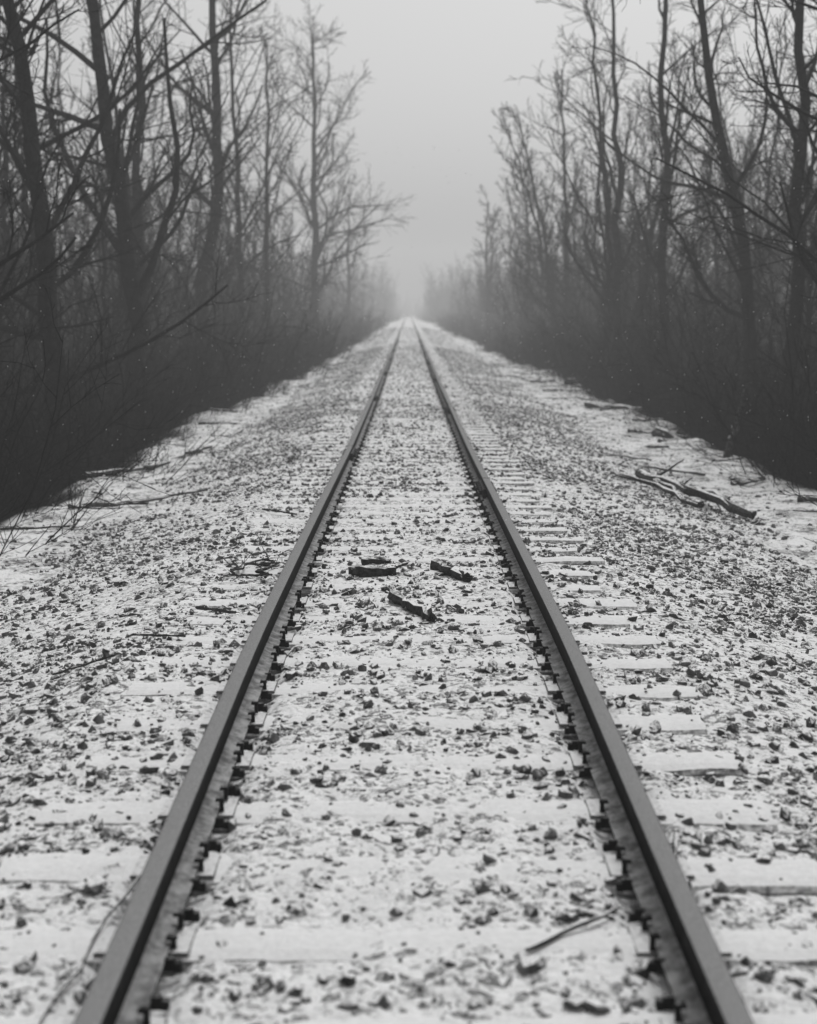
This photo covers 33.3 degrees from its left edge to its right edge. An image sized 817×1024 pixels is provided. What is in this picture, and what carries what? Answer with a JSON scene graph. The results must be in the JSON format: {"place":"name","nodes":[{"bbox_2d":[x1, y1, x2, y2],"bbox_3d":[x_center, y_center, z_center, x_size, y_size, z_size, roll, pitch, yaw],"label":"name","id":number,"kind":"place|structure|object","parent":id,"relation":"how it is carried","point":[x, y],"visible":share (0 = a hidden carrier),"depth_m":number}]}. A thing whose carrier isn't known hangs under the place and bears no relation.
{"place":"outdoors","nodes":[
{"label":"outdoors","id":0,"kind":"place"},
{"bbox_2d":[0,315,816,1023],"bbox_3d":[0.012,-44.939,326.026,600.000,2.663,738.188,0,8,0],"label":"ground","id":1,"kind":"structure","parent":0,"point":[46,903],"depth_m":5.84},
{"bbox_2d":[0,525,69,529],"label":"fallen branch","id":2,"kind":"object","parent":1,"relation":"on","point":[23,528],"visible":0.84,"depth_m":13.28},
{"bbox_2d":[0,156,90,266],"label":"bare tree","id":3,"kind":"object","parent":1,"relation":"on","point":[9,257],"visible":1,"depth_m":16.12},
{"bbox_2d":[0,0,102,359],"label":"bare tree","id":4,"kind":"object","parent":1,"relation":"on","point":[6,296],"visible":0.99,"depth_m":17.28},
{"bbox_2d":[52,655,114,674],"bbox_3d":[-1.634,0.772,6.868,0.296,0.081,0.134,0,8,0],"label":"stick","id":5,"kind":"object","parent":1,"relation":"on","point":[70,668],"visible":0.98,"depth_m":6.86},
{"bbox_2d":[37,874,140,1023],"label":"stick","id":6,"kind":"object","parent":1,"relation":"on","point":[65,984],"visible":0.87,"depth_m":3.77},
{"bbox_2d":[69,501,151,508],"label":"fallen branch","id":7,"kind":"object","parent":1,"relation":"on","point":[107,504],"visible":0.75,"depth_m":15.12},
{"bbox_2d":[82,467,147,477],"bbox_3d":[-3.916,-0.500,18.298,0.597,0.237,1.376,0,8,0],"label":"fallen branch","id":8,"kind":"object","parent":1,"relation":"on","point":[105,472],"visible":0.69,"depth_m":18.27},
{"bbox_2d":[0,0,272,475],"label":"bare tree","id":9,"kind":"object","parent":1,"relation":"on","point":[30,129],"visible":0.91,"depth_m":22.58},
{"bbox_2d":[0,0,305,452],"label":"bare tree","id":10,"kind":"object","parent":1,"relation":"on","point":[124,214],"visible":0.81,"depth_m":28.20},
{"bbox_2d":[132,633,185,638],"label":"fallen twig","id":11,"kind":"object","parent":1,"relation":"on","point":[143,635],"visible":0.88,"depth_m":7.32},
{"bbox_2d":[112,488,207,506],"bbox_3d":[-2.802,-0.122,15.384,1.025,0.255,0.442,0,8,0],"label":"fallen branch","id":12,"kind":"object","parent":1,"relation":"on","point":[145,500],"visible":0.88,"depth_m":15.38},
{"bbox_2d":[55,0,267,352],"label":"bare tree","id":13,"kind":"object","parent":1,"relation":"on","point":[138,160],"visible":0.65,"depth_m":35.00},
{"bbox_2d":[143,439,212,470],"bbox_3d":[-3.401,-0.846,20.818,0.758,0.480,2.872,0,8,0],"label":"fallen branch","id":14,"kind":"object","parent":1,"relation":"on","point":[188,452],"visible":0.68,"depth_m":20.73},
{"bbox_2d":[135,0,275,374],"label":"bare tree","id":15,"kind":"object","parent":1,"relation":"on","point":[217,199],"visible":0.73,"depth_m":42.54},
{"bbox_2d":[195,606,239,614],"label":"fallen twig","id":16,"kind":"object","parent":1,"relation":"on","point":[217,610],"visible":1,"depth_m":7.88},
{"bbox_2d":[198,422,239,424],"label":"fallen branch","id":17,"kind":"object","parent":1,"relation":"on","point":[199,423],"visible":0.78,"depth_m":27.06},
{"bbox_2d":[209,408,237,412],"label":"fallen branch","id":18,"kind":"object","parent":1,"relation":"on","point":[225,410],"visible":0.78,"depth_m":30.51},
{"bbox_2d":[228,555,239,567],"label":"fallen twig","id":19,"kind":"object","parent":1,"relation":"on","point":[234,561],"visible":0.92,"depth_m":9.52},
{"bbox_2d":[223,552,252,573],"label":"fallen twig","id":20,"kind":"object","parent":1,"relation":"on","point":[233,570],"visible":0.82,"depth_m":9.50},
{"bbox_2d":[167,0,332,356],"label":"bare tree","id":21,"kind":"object","parent":1,"relation":"on","point":[241,273],"visible":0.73,"depth_m":50.31},
{"bbox_2d":[227,570,272,580],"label":"fallen twig","id":22,"kind":"object","parent":1,"relation":"on","point":[241,575],"visible":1,"depth_m":8.98},
{"bbox_2d":[230,558,272,570],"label":"fallen twig","id":23,"kind":"object","parent":1,"relation":"on","point":[255,561],"visible":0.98,"depth_m":9.37},
{"bbox_2d":[202,25,322,345],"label":"bare tree","id":24,"kind":"object","parent":1,"relation":"on","point":[267,189],"visible":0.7,"depth_m":58.61},
{"bbox_2d":[245,557,283,571],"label":"fallen twig","id":25,"kind":"object","parent":1,"relation":"on","point":[259,564],"visible":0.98,"depth_m":9.36},
{"bbox_2d":[255,532,289,578],"bbox_3d":[-0.961,0.339,9.398,0.280,0.273,1.038,0,8,0],"label":"fallen twig","id":26,"kind":"object","parent":1,"relation":"on","point":[259,571],"visible":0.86,"depth_m":9.39},
{"bbox_2d":[262,508,296,514],"bbox_3d":[-1.153,-0.006,12.179,0.342,0.024,0.313,0,8,0],"label":"stick","id":27,"kind":"object","parent":1,"relation":"on","point":[265,509],"visible":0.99,"depth_m":12.19},
{"bbox_2d":[219,0,417,339],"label":"bare tree","id":28,"kind":"object","parent":1,"relation":"on","point":[312,199],"visible":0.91,"depth_m":82.22},
{"bbox_2d":[319,169,380,323],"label":"bare tree","id":29,"kind":"object","parent":1,"relation":"on","point":[347,291],"visible":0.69,"depth_m":125.94},
{"bbox_2d":[348,565,395,577],"bbox_3d":[-0.243,0.401,9.144,0.323,0.094,0.141,0,8,0],"label":"wood chunk","id":30,"kind":"object","parent":1,"relation":"on","point":[365,571],"visible":0.92,"depth_m":9.11},
{"bbox_2d":[361,557,390,564],"bbox_3d":[-0.228,0.347,9.626,0.217,0.055,0.086,0,8,0],"label":"wood chunk","id":31,"kind":"object","parent":1,"relation":"on","point":[367,561],"visible":1,"depth_m":9.61},
{"bbox_2d":[394,562,408,568],"bbox_3d":[-0.049,0.358,9.261,0.100,0.029,0.193,0,8,0],"label":"wood chunk","id":32,"kind":"object","parent":1,"relation":"on","point":[397,566],"visible":1,"depth_m":9.23},
{"bbox_2d":[0,236,816,556],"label":"brush thicket","id":33,"kind":"object","parent":1,"relation":"on","point":[780,450],"visible":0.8,"depth_m":25.59},
{"bbox_2d":[0,0,816,513],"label":"woodland","id":34,"kind":"object","parent":1,"relation":"on","point":[386,298],"visible":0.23,"depth_m":49.99},
{"bbox_2d":[0,0,816,481],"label":"sapling understory","id":35,"kind":"object","parent":1,"relation":"on","point":[282,286],"visible":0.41,"depth_m":37.81},
{"bbox_2d":[387,589,436,621],"bbox_3d":[0.016,0.555,8.010,0.295,0.087,0.670,0,8,0],"label":"wood chunk","id":36,"kind":"object","parent":1,"relation":"on","point":[414,607],"visible":1,"depth_m":7.96},
{"bbox_2d":[430,558,472,581],"bbox_3d":[0.285,0.400,9.177,0.274,0.102,0.532,0,8,0],"label":"wood chunk","id":37,"kind":"object","parent":1,"relation":"on","point":[455,572],"visible":0.99,"depth_m":9.16},
{"bbox_2d":[469,185,518,332],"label":"bare tree","id":38,"kind":"object","parent":1,"relation":"on","point":[486,251],"visible":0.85,"depth_m":122.05},
{"bbox_2d":[481,135,551,359],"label":"bare tree","id":39,"kind":"object","parent":1,"relation":"on","point":[528,265],"visible":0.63,"depth_m":85.04},
{"bbox_2d":[488,34,598,347],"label":"bare tree","id":40,"kind":"object","parent":1,"relation":"on","point":[547,263],"visible":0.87,"depth_m":64.69},
{"bbox_2d":[543,389,564,391],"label":"fallen branch","id":41,"kind":"object","parent":1,"relation":"on","point":[545,390],"visible":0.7,"depth_m":40.00},
{"bbox_2d":[546,396,584,398],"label":"fallen branch","id":42,"kind":"object","parent":1,"relation":"on","point":[561,397],"visible":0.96,"depth_m":36.45},
{"bbox_2d":[563,378,575,384],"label":"fallen log","id":43,"kind":"object","parent":1,"relation":"on","point":[568,379],"visible":0.47,"depth_m":42.88},
{"bbox_2d":[525,906,618,951],"bbox_3d":[0.477,1.208,3.956,0.300,0.026,0.249,0,8,0],"label":"stick","id":44,"kind":"object","parent":1,"relation":"on","point":[545,941],"visible":1,"depth_m":3.94},
{"bbox_2d":[504,0,713,395],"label":"bare tree","id":45,"kind":"object","parent":1,"relation":"on","point":[607,206],"visible":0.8,"depth_m":43.95},
{"bbox_2d":[584,401,643,412],"bbox_3d":[4.798,-2.443,31.978,1.131,0.201,2.067,0,8,0],"label":"fallen log","id":46,"kind":"object","parent":1,"relation":"on","point":[588,404],"visible":0.77,"depth_m":32.03},
{"bbox_2d":[599,448,651,460],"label":"fallen branch","id":47,"kind":"object","parent":1,"relation":"on","point":[613,454],"visible":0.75,"depth_m":20.67},
{"bbox_2d":[627,428,643,432],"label":"fallen branch","id":48,"kind":"object","parent":1,"relation":"on","point":[634,430],"visible":1,"depth_m":25.94},
{"bbox_2d":[631,418,663,421],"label":"fallen branch","id":49,"kind":"object","parent":1,"relation":"on","point":[634,419],"visible":0.63,"depth_m":28.67},
{"bbox_2d":[613,467,699,507],"bbox_3d":[2.949,-0.251,16.591,0.582,0.281,2.926,0,8,0],"label":"fallen branch","id":50,"kind":"object","parent":1,"relation":"on","point":[679,496],"visible":0.91,"depth_m":16.47},
{"bbox_2d":[645,445,668,447],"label":"fallen branch","id":51,"kind":"object","parent":1,"relation":"on","point":[658,446],"visible":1,"depth_m":23.07},
{"bbox_2d":[651,426,683,439],"bbox_3d":[5.289,-1.198,25.489,1.482,0.788,0.587,0,8,0],"label":"fallen log","id":52,"kind":"object","parent":1,"relation":"on","point":[656,432],"visible":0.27,"depth_m":25.52},
{"bbox_2d":[640,465,705,475],"bbox_3d":[3.661,-0.576,18.998,0.876,0.116,0.471,0,8,0],"label":"fallen branch","id":53,"kind":"object","parent":1,"relation":"on","point":[684,471],"visible":0.98,"depth_m":18.94},
{"bbox_2d":[653,478,704,507],"bbox_3d":[3.207,-0.233,16.287,0.297,0.147,1.722,0,8,0],"label":"fallen branch","id":54,"kind":"object","parent":1,"relation":"on","point":[672,487],"visible":0.52,"depth_m":16.23},
{"bbox_2d":[563,0,795,447],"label":"bare tree","id":55,"kind":"object","parent":1,"relation":"on","point":[744,260],"visible":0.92,"depth_m":29.24},
{"bbox_2d":[673,832,687,880],"bbox_3d":[0.826,1.155,4.087,0.142,0.043,0.957,0,8,0],"label":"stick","id":56,"kind":"object","parent":1,"relation":"on","point":[675,848],"visible":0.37,"depth_m":4.44},
{"bbox_2d":[676,431,697,437],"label":"fallen branch","id":57,"kind":"object","parent":1,"relation":"on","point":[677,432],"visible":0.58,"depth_m":26.16},
{"bbox_2d":[612,0,775,417],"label":"bare tree","id":58,"kind":"object","parent":1,"relation":"on","point":[666,190],"visible":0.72,"depth_m":37.01},
{"bbox_2d":[635,459,756,520],"bbox_3d":[3.346,-0.288,16.123,0.760,0.468,3.639,0,8,0],"label":"fallen branch","id":59,"kind":"object","parent":1,"relation":"on","point":[726,504],"visible":0.92,"depth_m":15.82},
{"bbox_2d":[686,485,729,499],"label":"fallen branch","id":60,"kind":"object","parent":1,"relation":"on","point":[717,493],"visible":0.3,"depth_m":16.34},
{"bbox_2d":[613,0,816,363],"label":"bare tree","id":61,"kind":"object","parent":1,"relation":"on","point":[808,265],"visible":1,"depth_m":19.55},
{"bbox_2d":[711,458,742,461],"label":"fallen branch","id":62,"kind":"object","parent":1,"relation":"on","point":[726,459],"visible":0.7,"depth_m":20.89},
{"bbox_2d":[730,473,735,480],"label":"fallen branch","id":63,"kind":"object","parent":1,"relation":"on","point":[732,478],"visible":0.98,"depth_m":18.54},
{"bbox_2d":[722,388,747,457],"bbox_3d":[5.144,-1.313,21.593,0.410,1.283,0.256,0,8,0],"label":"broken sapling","id":64,"kind":"object","parent":1,"relation":"on","point":[741,404],"visible":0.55,"depth_m":21.56},
{"bbox_2d":[730,477,764,484],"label":"fallen branch","id":65,"kind":"object","parent":1,"relation":"on","point":[746,481],"visible":1,"depth_m":18.29},
{"bbox_2d":[712,0,816,438],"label":"bare tree","id":66,"kind":"object","parent":1,"relation":"on","point":[797,288],"visible":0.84,"depth_m":25.23},
{"bbox_2d":[793,507,816,512],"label":"fallen branch","id":67,"kind":"object","parent":1,"relation":"on","point":[805,510],"visible":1,"depth_m":15.18},
{"bbox_2d":[797,496,816,501],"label":"fallen branch","id":68,"kind":"object","parent":1,"relation":"on","point":[808,498],"visible":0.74,"depth_m":16.11},
{"bbox_2d":[0,318,816,1023],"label":"railroad track","id":69,"kind":"structure","parent":0,"point":[150,940],"depth_m":4.85},
{"bbox_2d":[0,0,816,314],"label":"sky","id":70,"kind":"structure","parent":0,"point":[439,67]},
{"bbox_2d":[1,129,816,562],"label":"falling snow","id":71,"kind":"structure","parent":0,"point":[447,273],"depth_m":21.31}
]}

